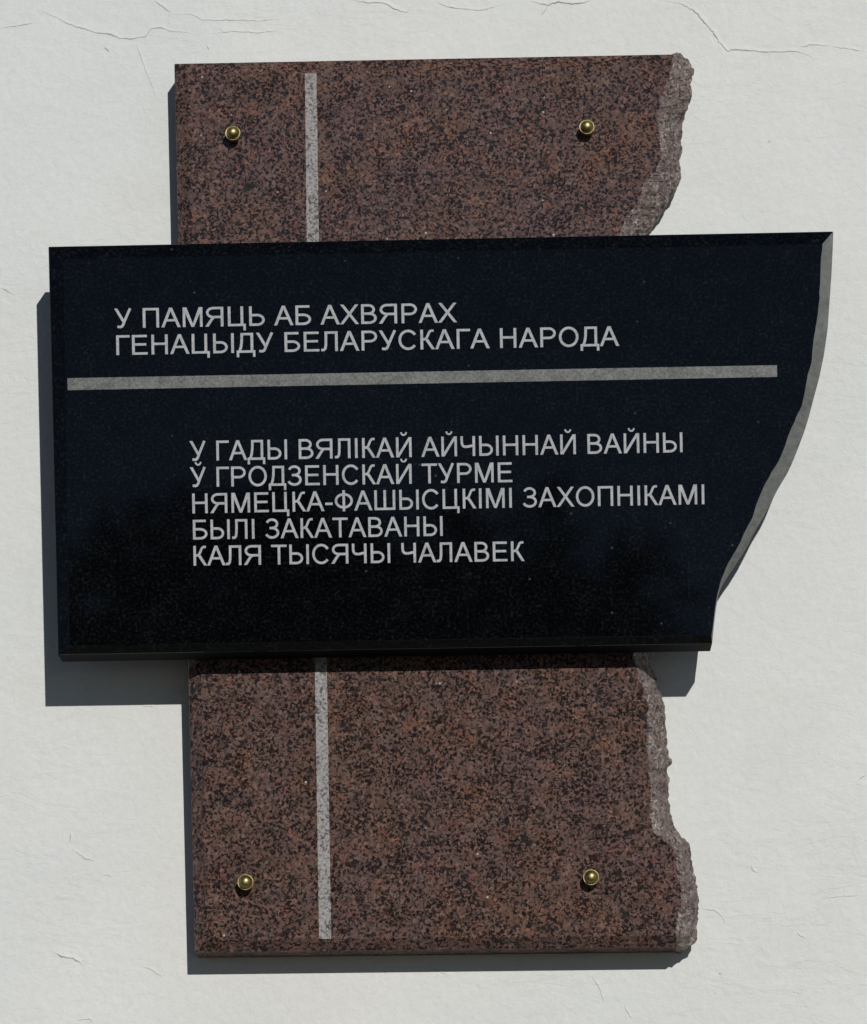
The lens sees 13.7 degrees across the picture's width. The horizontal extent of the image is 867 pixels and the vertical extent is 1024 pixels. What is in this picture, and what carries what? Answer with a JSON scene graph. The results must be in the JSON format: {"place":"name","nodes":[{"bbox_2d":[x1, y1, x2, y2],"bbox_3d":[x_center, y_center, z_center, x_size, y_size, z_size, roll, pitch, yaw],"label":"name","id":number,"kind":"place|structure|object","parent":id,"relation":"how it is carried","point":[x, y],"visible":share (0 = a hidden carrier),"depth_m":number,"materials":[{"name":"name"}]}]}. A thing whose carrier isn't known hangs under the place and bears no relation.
{"place":"outdoors","nodes":[
{"label":"outdoors","id":0,"kind":"place"},
{"label":"ground","id":1,"kind":"structure","parent":0,"visible":0},
{"bbox_2d":[0,0,866,1023],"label":"plaster wall","id":2,"kind":"structure","parent":1,"relation":"on","point":[764,698],"depth_m":3.56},
{"bbox_2d":[174,53,700,957],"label":"granite slab","id":3,"kind":"structure","parent":2,"relation":"attached to","point":[432,805],"depth_m":3.50,"materials":[{"name":"brown stone"}]},
{"bbox_2d":[48,232,832,661],"bbox_3d":[0.011,-0.067,3.546,0.782,0.421,0.040,-1,-15,1],"label":"memorial plaque","id":4,"kind":"object","parent":3,"relation":"attached to","point":[484,446],"visible":1,"depth_m":3.53,"materials":[{"name":"black stone"}]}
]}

